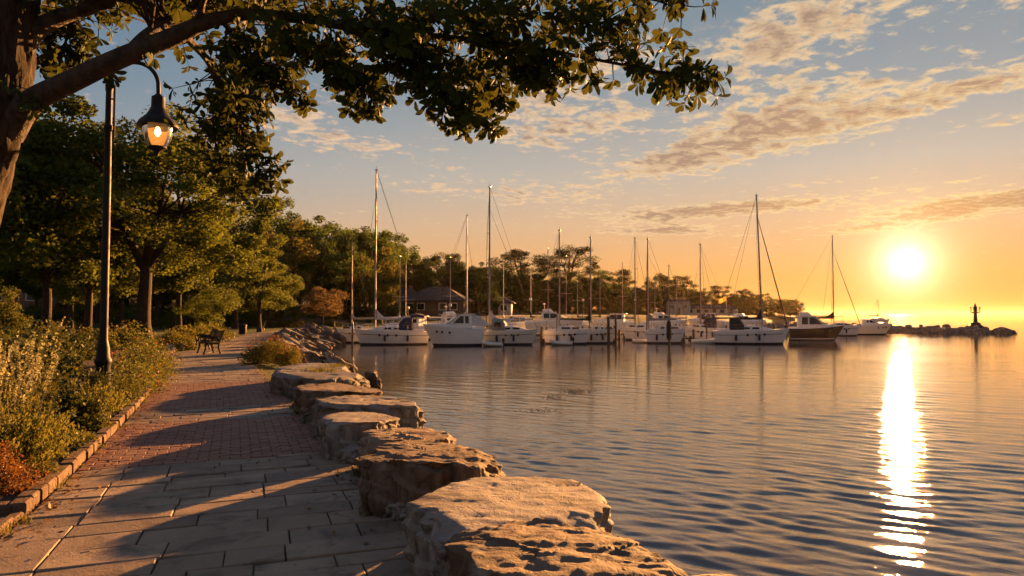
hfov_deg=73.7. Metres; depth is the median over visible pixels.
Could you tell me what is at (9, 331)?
hedge shrub
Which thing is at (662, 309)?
shore tree
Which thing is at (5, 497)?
bed soil
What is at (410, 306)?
thicket
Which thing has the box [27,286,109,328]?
park tree
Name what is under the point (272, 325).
border shrub
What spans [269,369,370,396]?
shore boulder
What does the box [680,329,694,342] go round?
dock
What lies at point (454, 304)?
window
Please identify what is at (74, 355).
hedge shrub
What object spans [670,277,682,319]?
sailboat
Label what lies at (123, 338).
border shrub
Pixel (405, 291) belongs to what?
sailboat
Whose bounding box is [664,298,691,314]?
boathouse
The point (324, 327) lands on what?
riprap rock
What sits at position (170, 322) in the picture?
thicket
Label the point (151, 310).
thicket
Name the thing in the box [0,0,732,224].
oak tree
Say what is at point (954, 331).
breakwater rock
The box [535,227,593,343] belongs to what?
sailboat
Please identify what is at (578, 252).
umbrella pine
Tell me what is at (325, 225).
wood tree
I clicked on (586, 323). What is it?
sailboat
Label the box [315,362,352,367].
grass tuft
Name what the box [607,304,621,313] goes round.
thicket
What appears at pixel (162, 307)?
wood tree
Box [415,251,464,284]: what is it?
umbrella pine
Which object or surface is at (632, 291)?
shore tree
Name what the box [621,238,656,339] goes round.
sailboat
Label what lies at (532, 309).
thicket
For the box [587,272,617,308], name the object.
shore tree
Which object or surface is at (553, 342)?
dinghy
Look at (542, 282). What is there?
sailboat
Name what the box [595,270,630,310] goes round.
shore tree
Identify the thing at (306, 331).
riprap rock
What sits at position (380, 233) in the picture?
wood tree
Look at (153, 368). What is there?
flowering shrub
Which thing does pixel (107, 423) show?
ground plant
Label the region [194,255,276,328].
park tree
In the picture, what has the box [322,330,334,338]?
riprap rock
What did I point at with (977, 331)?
breakwater rock
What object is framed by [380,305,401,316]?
thicket
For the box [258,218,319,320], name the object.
wood tree
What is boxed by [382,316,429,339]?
motor boat
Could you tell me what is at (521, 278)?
shore tree
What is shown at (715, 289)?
umbrella pine
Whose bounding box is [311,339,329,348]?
riprap rock
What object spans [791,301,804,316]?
shore tree
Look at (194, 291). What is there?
park tree
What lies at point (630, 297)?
shore tree
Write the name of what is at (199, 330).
border shrub
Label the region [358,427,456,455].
shore boulder
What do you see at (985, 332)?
breakwater rock
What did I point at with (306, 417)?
rock
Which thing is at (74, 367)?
flowering shrub
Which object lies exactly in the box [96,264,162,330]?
park tree
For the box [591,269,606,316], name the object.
sailboat
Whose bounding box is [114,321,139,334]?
border shrub
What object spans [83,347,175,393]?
flowering shrub
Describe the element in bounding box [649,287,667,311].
shore tree
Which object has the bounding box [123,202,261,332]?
park tree
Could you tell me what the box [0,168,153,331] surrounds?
park tree
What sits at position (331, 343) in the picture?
riprap rock
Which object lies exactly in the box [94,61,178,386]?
street lamp
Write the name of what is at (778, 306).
shore tree
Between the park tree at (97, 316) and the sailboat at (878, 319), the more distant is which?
the sailboat at (878, 319)
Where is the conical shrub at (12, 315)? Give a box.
[0,286,33,337]
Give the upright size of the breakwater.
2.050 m
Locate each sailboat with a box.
[334,245,373,342]
[353,166,428,344]
[384,255,409,322]
[395,264,415,320]
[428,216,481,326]
[437,255,458,320]
[483,186,539,344]
[496,260,510,317]
[525,269,538,317]
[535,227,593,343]
[537,247,555,313]
[560,234,619,343]
[560,255,572,317]
[567,269,589,328]
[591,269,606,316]
[617,263,630,320]
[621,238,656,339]
[645,236,687,343]
[663,269,690,336]
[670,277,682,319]
[683,244,729,338]
[713,192,788,343]
[786,236,860,335]
[868,302,889,322]
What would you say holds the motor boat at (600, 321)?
on the water
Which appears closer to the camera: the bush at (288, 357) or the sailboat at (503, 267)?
the bush at (288, 357)
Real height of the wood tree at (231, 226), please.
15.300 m
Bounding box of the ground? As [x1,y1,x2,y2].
[19,297,796,503]
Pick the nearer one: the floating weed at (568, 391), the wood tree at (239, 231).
the floating weed at (568, 391)
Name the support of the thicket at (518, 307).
on the ground
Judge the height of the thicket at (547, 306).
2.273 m
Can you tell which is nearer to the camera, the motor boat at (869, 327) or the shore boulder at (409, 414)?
the shore boulder at (409, 414)
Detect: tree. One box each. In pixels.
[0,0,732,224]
[0,108,119,282]
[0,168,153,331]
[0,254,56,326]
[10,94,286,342]
[16,274,123,331]
[18,207,177,333]
[19,292,38,310]
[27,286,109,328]
[93,298,118,322]
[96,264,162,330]
[109,294,137,309]
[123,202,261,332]
[132,249,182,309]
[151,249,197,325]
[160,293,188,312]
[171,295,213,327]
[175,248,237,309]
[181,279,243,325]
[185,220,237,306]
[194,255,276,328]
[215,218,296,331]
[222,216,264,302]
[233,217,281,238]
[234,229,266,313]
[238,196,305,233]
[244,261,304,327]
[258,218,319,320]
[265,213,323,306]
[274,198,294,264]
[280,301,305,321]
[281,215,351,304]
[297,239,350,318]
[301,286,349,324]
[308,229,356,307]
[308,243,385,309]
[311,221,336,245]
[327,227,360,249]
[331,230,392,308]
[351,228,384,306]
[351,246,406,320]
[359,226,413,304]
[367,232,420,302]
[373,231,406,308]
[394,238,422,288]
[410,256,439,291]
[430,254,467,295]
[451,266,492,303]
[463,262,499,312]
[463,267,508,298]
[472,283,502,314]
[480,265,521,298]
[490,269,520,301]
[511,271,537,304]
[515,266,552,311]
[525,272,550,305]
[543,272,569,304]
[543,273,581,311]
[553,272,588,307]
[564,273,591,307]
[578,270,612,313]
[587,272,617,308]
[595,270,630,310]
[595,280,633,309]
[618,278,640,305]
[629,287,650,309]
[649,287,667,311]
[649,287,673,311]
[656,288,681,310]
[672,281,702,305]
[687,288,717,304]
[706,292,725,304]
[709,294,738,306]
[727,294,745,311]
[737,295,753,312]
[741,296,758,311]
[749,294,768,311]
[757,293,775,314]
[767,299,785,315]
[775,299,793,314]
[782,299,798,316]
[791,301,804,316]
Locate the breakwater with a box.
[763,325,992,333]
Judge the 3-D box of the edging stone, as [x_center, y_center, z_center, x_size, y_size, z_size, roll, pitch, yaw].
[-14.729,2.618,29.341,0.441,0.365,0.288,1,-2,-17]
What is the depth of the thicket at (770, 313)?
257.58 m
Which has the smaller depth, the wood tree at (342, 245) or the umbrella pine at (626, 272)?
the wood tree at (342, 245)
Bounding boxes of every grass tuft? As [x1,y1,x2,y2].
[297,365,341,372]
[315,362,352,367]
[349,463,360,476]
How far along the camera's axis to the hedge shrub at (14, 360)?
9.87 m
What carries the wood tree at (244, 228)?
on the ground
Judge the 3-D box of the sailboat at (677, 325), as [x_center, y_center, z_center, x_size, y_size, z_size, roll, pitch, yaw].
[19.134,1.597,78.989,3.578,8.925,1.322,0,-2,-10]
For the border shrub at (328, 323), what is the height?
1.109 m
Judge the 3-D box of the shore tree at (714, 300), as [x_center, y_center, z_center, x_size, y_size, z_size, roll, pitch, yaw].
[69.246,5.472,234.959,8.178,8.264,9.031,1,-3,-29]
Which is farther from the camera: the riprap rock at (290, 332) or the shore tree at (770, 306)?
the shore tree at (770, 306)
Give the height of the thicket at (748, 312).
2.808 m
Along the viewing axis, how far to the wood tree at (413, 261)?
155.15 m
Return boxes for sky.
[33,0,1023,313]
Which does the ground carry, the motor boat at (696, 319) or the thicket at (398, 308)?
the thicket at (398, 308)
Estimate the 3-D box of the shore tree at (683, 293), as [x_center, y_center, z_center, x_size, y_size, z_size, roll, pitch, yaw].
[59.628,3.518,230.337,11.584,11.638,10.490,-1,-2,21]
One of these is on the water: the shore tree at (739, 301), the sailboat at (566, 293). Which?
the sailboat at (566, 293)
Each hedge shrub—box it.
[0,319,49,351]
[0,323,19,344]
[0,330,81,391]
[1,340,68,376]
[1,342,24,399]
[8,319,71,358]
[10,319,88,374]
[54,317,97,359]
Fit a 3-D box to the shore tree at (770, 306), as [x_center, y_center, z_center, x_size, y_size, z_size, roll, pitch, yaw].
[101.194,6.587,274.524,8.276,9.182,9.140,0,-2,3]
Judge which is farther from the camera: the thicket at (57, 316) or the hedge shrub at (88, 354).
the thicket at (57, 316)
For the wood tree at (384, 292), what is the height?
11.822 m
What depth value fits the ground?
105.90 m
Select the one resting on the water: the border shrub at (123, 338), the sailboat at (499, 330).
the sailboat at (499, 330)
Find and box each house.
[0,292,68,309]
[391,285,415,307]
[400,287,474,315]
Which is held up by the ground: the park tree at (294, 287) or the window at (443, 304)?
the park tree at (294, 287)
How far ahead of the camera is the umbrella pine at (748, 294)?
254.15 m
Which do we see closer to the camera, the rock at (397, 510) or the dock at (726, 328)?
the rock at (397, 510)
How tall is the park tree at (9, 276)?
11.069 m
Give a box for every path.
[0,328,415,575]
[77,380,322,471]
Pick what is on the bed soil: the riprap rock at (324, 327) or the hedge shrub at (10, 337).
the hedge shrub at (10, 337)
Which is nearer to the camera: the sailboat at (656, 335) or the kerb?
the kerb
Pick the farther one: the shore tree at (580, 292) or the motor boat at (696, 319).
the shore tree at (580, 292)
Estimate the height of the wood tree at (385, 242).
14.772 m
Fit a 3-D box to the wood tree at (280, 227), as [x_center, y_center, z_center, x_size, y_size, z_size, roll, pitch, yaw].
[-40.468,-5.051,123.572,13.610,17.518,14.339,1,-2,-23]
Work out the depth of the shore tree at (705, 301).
226.79 m
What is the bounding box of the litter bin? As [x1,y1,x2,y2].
[238,324,246,333]
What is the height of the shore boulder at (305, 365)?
0.872 m
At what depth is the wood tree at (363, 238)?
117.84 m
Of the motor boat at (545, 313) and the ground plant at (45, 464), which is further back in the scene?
the motor boat at (545, 313)
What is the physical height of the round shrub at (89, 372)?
0.812 m
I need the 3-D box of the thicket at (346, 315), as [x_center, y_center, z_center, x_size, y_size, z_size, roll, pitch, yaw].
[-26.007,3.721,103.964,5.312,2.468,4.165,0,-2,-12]
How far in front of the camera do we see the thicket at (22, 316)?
76.20 m
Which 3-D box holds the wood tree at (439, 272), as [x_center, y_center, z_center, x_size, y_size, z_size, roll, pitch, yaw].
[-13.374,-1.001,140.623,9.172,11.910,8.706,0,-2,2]
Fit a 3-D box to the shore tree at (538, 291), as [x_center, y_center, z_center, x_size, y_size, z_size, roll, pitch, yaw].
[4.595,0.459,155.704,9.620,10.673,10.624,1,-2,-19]
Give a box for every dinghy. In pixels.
[481,338,504,345]
[549,337,573,344]
[632,339,646,342]
[689,336,714,343]
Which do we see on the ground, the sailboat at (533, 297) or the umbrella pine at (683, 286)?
the umbrella pine at (683, 286)
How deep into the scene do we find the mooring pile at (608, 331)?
53.73 m
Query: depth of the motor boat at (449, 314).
80.96 m
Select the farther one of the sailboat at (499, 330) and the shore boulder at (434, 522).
the sailboat at (499, 330)
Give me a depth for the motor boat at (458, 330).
56.72 m
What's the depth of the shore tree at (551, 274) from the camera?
162.44 m
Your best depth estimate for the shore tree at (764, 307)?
270.11 m
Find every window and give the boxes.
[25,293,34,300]
[417,303,424,309]
[439,303,446,309]
[451,303,456,309]
[500,304,506,310]
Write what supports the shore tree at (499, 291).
on the ground
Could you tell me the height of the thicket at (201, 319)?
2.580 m
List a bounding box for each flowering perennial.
[0,318,76,420]
[0,331,65,406]
[0,336,28,432]
[0,388,88,467]
[42,371,136,417]
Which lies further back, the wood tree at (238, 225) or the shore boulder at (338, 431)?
the wood tree at (238, 225)
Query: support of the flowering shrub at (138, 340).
on the bed soil
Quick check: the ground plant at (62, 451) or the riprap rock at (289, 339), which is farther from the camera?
the riprap rock at (289, 339)
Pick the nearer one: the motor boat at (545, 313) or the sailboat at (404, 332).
the sailboat at (404, 332)
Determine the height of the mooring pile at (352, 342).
3.388 m
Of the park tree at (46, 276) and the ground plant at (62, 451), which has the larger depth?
the park tree at (46, 276)
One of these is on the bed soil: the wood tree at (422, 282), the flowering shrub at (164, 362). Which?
the flowering shrub at (164, 362)
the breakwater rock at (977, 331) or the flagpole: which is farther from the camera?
the flagpole
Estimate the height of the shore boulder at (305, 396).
0.918 m
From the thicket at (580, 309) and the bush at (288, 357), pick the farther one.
the thicket at (580, 309)
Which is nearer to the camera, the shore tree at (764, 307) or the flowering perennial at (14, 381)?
the flowering perennial at (14, 381)
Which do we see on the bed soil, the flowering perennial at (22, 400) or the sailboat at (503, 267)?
the flowering perennial at (22, 400)
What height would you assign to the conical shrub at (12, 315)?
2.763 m
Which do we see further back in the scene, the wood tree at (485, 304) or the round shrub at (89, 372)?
the wood tree at (485, 304)
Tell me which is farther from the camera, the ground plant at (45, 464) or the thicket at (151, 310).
the thicket at (151, 310)
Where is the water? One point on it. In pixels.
(894, 454)
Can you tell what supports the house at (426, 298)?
on the ground
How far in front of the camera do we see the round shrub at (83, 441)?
7.93 m
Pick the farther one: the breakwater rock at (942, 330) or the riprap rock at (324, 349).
the breakwater rock at (942, 330)
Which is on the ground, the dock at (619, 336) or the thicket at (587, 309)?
the thicket at (587, 309)
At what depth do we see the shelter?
125.86 m
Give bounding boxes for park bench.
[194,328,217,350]
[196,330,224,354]
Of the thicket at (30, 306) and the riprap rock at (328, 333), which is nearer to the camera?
the riprap rock at (328, 333)
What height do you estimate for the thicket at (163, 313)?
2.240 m
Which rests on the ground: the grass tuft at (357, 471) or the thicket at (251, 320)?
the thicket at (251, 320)
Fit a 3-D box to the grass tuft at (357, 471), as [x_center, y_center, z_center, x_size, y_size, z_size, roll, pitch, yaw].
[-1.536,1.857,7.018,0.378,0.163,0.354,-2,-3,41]
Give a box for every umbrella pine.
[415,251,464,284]
[487,248,548,279]
[535,244,601,311]
[604,269,631,289]
[641,273,678,311]
[666,275,698,297]
[710,285,731,298]
[730,288,755,300]
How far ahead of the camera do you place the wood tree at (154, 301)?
100.98 m
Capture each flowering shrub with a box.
[45,355,85,387]
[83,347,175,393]
[110,360,154,402]
[111,334,184,373]
[111,338,182,383]
[112,330,178,366]
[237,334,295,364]
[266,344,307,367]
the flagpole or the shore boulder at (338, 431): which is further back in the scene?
the flagpole
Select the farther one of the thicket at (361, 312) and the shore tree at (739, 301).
the shore tree at (739, 301)
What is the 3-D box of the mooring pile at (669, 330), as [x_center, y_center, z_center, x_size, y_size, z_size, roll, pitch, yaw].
[12.376,4.368,53.774,0.416,3.668,0.416,0,-2,0]
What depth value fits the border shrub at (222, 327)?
45.70 m
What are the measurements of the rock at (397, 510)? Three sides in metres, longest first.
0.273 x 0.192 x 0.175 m
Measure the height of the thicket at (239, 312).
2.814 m
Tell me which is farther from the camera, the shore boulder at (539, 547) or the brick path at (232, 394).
the brick path at (232, 394)
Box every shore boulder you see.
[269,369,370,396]
[271,363,349,375]
[291,382,382,415]
[309,395,425,436]
[318,412,400,459]
[357,439,504,518]
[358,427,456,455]
[365,370,382,393]
[402,476,613,575]
[445,518,687,575]
[691,574,736,575]
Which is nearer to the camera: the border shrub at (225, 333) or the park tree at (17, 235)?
the park tree at (17, 235)
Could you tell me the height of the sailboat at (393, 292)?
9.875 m
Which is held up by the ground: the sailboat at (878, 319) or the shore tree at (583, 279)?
the shore tree at (583, 279)
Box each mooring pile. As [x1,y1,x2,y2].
[351,323,353,343]
[607,316,609,347]
[614,314,616,343]
[666,320,671,347]
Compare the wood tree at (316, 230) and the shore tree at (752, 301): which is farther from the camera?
the shore tree at (752, 301)
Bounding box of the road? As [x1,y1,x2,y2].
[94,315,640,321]
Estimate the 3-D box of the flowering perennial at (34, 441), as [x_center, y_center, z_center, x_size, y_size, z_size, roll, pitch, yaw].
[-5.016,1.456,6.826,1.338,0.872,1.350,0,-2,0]
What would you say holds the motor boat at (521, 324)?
on the water
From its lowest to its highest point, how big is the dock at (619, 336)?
2.750 m
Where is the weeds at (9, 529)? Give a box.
[2,366,406,535]
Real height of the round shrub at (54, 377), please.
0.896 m
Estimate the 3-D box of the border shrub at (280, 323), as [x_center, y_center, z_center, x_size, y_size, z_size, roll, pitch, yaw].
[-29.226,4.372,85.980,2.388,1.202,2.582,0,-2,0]
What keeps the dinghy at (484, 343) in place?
on the water
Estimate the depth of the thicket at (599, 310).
171.46 m
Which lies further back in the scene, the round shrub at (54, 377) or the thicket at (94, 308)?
the thicket at (94, 308)
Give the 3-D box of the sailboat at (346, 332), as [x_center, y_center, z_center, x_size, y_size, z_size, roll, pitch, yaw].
[-14.448,0.614,62.967,3.700,9.669,1.358,1,-2,-20]
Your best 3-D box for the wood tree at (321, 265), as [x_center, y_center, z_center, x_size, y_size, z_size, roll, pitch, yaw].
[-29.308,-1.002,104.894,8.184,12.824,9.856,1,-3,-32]
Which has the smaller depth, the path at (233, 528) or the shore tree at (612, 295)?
the path at (233, 528)
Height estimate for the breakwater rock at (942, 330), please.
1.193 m
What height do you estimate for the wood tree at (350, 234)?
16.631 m
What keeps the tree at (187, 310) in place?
on the ground
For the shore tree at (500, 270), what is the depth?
155.23 m
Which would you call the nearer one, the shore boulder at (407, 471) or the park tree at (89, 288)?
the shore boulder at (407, 471)
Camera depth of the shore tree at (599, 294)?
169.95 m
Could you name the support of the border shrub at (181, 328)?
on the ground
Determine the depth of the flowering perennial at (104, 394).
9.85 m
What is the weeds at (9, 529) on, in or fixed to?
on the path at (233, 528)
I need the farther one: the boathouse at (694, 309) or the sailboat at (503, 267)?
the boathouse at (694, 309)
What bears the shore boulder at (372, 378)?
on the ground
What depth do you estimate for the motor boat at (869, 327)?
87.53 m
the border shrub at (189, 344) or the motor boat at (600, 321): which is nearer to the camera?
the border shrub at (189, 344)
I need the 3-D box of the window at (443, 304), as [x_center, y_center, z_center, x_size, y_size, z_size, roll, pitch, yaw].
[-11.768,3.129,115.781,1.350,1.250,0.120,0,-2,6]
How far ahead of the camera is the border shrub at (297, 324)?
85.70 m
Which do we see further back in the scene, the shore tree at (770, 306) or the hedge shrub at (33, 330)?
the shore tree at (770, 306)
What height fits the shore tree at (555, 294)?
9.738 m
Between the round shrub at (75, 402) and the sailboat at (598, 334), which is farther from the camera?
the sailboat at (598, 334)
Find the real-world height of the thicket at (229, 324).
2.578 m
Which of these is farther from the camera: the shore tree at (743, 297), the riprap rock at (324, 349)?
the shore tree at (743, 297)
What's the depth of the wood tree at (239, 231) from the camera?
108.02 m
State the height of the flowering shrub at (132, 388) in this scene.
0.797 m
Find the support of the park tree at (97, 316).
on the ground
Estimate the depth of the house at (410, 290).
126.08 m
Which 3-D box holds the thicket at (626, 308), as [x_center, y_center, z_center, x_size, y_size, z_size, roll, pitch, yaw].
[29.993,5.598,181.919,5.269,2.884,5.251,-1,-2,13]
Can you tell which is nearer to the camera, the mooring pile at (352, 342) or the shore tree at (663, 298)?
the mooring pile at (352, 342)
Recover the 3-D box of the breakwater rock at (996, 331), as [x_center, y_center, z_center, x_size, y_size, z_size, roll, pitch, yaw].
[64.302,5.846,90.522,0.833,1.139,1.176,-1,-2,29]
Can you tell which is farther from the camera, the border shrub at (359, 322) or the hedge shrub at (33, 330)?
the border shrub at (359, 322)
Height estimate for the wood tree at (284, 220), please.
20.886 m
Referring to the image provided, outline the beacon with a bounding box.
[969,303,982,327]
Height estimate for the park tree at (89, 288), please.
10.690 m
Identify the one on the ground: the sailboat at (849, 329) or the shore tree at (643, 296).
the shore tree at (643, 296)
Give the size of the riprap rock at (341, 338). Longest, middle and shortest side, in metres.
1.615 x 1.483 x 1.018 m
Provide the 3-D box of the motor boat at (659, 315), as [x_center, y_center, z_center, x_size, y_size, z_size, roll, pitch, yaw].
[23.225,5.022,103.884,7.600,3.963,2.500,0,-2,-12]
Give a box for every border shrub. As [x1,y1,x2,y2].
[32,322,90,340]
[74,326,123,349]
[108,320,161,345]
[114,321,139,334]
[150,327,200,350]
[155,324,204,347]
[179,324,216,345]
[188,322,224,342]
[202,323,233,340]
[213,324,237,338]
[262,319,274,327]
[272,319,289,326]
[282,318,293,325]
[289,319,303,326]
[324,319,336,325]
[332,320,345,326]
[347,319,363,324]
[366,319,382,322]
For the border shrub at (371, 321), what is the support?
on the ground
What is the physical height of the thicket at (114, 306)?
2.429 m
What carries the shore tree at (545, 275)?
on the ground
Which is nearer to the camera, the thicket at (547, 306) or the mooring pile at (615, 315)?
the mooring pile at (615, 315)
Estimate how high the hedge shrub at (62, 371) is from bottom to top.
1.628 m
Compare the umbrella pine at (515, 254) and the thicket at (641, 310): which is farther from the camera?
the thicket at (641, 310)
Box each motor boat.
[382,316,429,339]
[422,314,487,345]
[427,306,485,326]
[490,316,528,327]
[525,303,583,332]
[592,313,636,332]
[638,308,687,326]
[688,313,723,327]
[721,310,765,328]
[787,305,844,340]
[857,319,892,334]
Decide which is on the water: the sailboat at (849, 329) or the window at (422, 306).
the sailboat at (849, 329)
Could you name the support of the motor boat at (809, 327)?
on the water
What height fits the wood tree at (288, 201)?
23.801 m
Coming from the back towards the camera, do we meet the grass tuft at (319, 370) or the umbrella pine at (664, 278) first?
the umbrella pine at (664, 278)
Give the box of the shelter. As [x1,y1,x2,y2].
[479,296,515,314]
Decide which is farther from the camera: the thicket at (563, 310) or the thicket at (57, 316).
the thicket at (563, 310)
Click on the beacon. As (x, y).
(975, 319)
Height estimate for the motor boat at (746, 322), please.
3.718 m
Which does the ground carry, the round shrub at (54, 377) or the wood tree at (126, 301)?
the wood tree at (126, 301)
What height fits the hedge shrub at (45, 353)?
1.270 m
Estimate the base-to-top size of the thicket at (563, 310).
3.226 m
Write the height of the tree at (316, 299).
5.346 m
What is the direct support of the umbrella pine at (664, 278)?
on the ground
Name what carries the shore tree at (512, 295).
on the ground
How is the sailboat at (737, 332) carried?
on the water
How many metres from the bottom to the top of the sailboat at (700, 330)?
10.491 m
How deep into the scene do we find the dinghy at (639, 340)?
62.73 m
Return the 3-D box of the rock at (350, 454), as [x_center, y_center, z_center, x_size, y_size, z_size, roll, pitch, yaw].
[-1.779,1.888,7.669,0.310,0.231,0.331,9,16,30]
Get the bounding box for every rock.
[265,332,308,350]
[274,339,298,351]
[280,328,304,339]
[295,328,307,334]
[297,328,309,334]
[297,350,327,363]
[299,412,311,422]
[301,322,322,330]
[303,334,316,340]
[303,342,320,351]
[308,326,321,334]
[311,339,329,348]
[316,346,335,354]
[317,338,335,349]
[321,325,334,332]
[321,336,332,341]
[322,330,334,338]
[322,359,349,370]
[328,356,357,372]
[331,338,341,344]
[334,331,346,342]
[339,444,359,464]
[385,502,406,520]
[923,325,933,330]
[938,327,947,333]
[950,329,957,333]
[971,328,982,333]
[982,330,990,333]
[993,328,999,333]
[998,327,1011,333]
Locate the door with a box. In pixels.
[429,303,434,314]
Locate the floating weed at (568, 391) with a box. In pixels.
[547,388,589,393]
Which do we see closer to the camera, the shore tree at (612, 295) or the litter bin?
the litter bin
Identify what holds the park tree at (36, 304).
on the ground
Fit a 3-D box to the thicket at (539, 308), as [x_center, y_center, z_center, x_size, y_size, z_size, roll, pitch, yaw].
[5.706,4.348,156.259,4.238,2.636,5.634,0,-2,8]
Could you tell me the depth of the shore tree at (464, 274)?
140.60 m
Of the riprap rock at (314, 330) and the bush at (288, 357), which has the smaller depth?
the bush at (288, 357)
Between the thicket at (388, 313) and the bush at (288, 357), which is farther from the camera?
the thicket at (388, 313)
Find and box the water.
[333,314,1023,575]
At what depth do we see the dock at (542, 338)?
61.64 m
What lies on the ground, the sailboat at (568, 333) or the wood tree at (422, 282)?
the wood tree at (422, 282)
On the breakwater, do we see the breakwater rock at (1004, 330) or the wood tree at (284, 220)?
the breakwater rock at (1004, 330)
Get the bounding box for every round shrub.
[0,440,54,495]
[4,364,66,396]
[10,399,90,450]
[29,383,113,432]
[65,366,128,411]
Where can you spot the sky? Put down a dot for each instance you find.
(892, 131)
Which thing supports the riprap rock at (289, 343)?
on the ground
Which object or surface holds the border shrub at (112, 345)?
on the ground
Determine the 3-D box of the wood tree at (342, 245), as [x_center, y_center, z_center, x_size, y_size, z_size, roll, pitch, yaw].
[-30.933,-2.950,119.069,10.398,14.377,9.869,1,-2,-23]
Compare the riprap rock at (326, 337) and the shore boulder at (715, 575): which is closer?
the shore boulder at (715, 575)
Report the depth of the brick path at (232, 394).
9.36 m
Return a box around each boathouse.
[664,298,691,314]
[690,305,739,314]
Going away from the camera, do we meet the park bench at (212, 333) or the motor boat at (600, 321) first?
the park bench at (212, 333)
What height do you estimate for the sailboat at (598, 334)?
10.294 m
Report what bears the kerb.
on the ground
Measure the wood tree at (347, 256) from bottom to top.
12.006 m
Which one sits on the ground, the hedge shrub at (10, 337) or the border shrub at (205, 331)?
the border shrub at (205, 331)
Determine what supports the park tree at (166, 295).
on the ground
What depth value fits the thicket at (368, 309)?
107.27 m
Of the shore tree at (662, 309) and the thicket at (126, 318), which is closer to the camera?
the thicket at (126, 318)
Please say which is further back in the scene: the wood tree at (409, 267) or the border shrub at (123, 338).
the wood tree at (409, 267)
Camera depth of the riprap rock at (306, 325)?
60.97 m
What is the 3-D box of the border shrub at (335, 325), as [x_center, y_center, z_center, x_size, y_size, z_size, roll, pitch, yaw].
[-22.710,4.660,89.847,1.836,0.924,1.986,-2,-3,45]
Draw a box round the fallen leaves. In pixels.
[0,367,397,564]
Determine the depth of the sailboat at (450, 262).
86.50 m
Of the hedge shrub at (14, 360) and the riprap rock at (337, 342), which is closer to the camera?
the hedge shrub at (14, 360)
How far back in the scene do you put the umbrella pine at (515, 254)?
161.25 m
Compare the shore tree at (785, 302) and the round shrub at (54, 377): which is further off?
the shore tree at (785, 302)
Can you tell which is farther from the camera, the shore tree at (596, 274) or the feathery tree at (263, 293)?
the shore tree at (596, 274)
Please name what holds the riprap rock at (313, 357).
on the ground
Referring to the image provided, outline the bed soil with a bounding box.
[0,347,182,501]
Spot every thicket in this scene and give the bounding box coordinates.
[0,309,40,327]
[20,301,53,315]
[21,305,82,328]
[77,306,112,321]
[96,305,151,328]
[108,302,131,317]
[126,305,160,317]
[151,309,174,325]
[155,308,198,328]
[182,311,210,327]
[210,309,238,326]
[224,307,247,322]
[233,309,272,325]
[323,306,355,319]
[338,302,371,318]
[360,306,372,314]
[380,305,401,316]
[389,305,404,316]
[398,301,424,314]
[513,298,527,311]
[522,303,538,311]
[533,304,543,312]
[541,303,555,311]
[553,301,571,312]
[570,305,588,312]
[583,304,595,312]
[596,304,607,313]
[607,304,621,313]
[618,304,634,313]
[631,306,645,313]
[743,309,755,314]
[765,309,775,315]
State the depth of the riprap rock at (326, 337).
56.76 m
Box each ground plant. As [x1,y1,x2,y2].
[12,452,61,477]
[47,445,76,460]
[61,428,101,444]
[76,413,112,430]
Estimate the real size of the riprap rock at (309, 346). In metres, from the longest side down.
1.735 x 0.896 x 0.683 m
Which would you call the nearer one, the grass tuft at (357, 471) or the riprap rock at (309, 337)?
the grass tuft at (357, 471)
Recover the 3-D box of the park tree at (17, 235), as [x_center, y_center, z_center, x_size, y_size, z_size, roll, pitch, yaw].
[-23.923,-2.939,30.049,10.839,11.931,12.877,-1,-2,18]
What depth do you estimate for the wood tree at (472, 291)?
135.28 m
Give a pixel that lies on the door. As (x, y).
(432, 308)
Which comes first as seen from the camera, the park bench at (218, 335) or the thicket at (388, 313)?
the park bench at (218, 335)
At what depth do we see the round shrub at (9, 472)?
6.10 m
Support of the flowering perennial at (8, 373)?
on the bed soil
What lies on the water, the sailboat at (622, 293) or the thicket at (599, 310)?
the sailboat at (622, 293)
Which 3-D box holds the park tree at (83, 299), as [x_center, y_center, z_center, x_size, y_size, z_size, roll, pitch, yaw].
[-39.148,-0.129,60.058,7.759,8.470,8.417,-1,-2,17]
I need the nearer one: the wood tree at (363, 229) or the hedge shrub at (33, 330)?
the hedge shrub at (33, 330)
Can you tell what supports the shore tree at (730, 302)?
on the ground
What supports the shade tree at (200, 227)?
on the ground
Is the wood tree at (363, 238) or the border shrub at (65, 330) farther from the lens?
the wood tree at (363, 238)
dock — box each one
[540,327,554,342]
[613,328,620,342]
[614,325,786,336]
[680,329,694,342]
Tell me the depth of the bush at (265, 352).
22.55 m
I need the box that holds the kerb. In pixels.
[0,350,172,537]
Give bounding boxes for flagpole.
[719,295,726,315]
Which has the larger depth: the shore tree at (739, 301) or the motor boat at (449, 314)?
the shore tree at (739, 301)
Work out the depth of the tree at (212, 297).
43.40 m
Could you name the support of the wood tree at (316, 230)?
on the ground
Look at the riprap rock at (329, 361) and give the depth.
27.12 m
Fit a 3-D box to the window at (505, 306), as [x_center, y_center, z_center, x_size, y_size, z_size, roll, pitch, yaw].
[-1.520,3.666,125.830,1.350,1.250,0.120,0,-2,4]

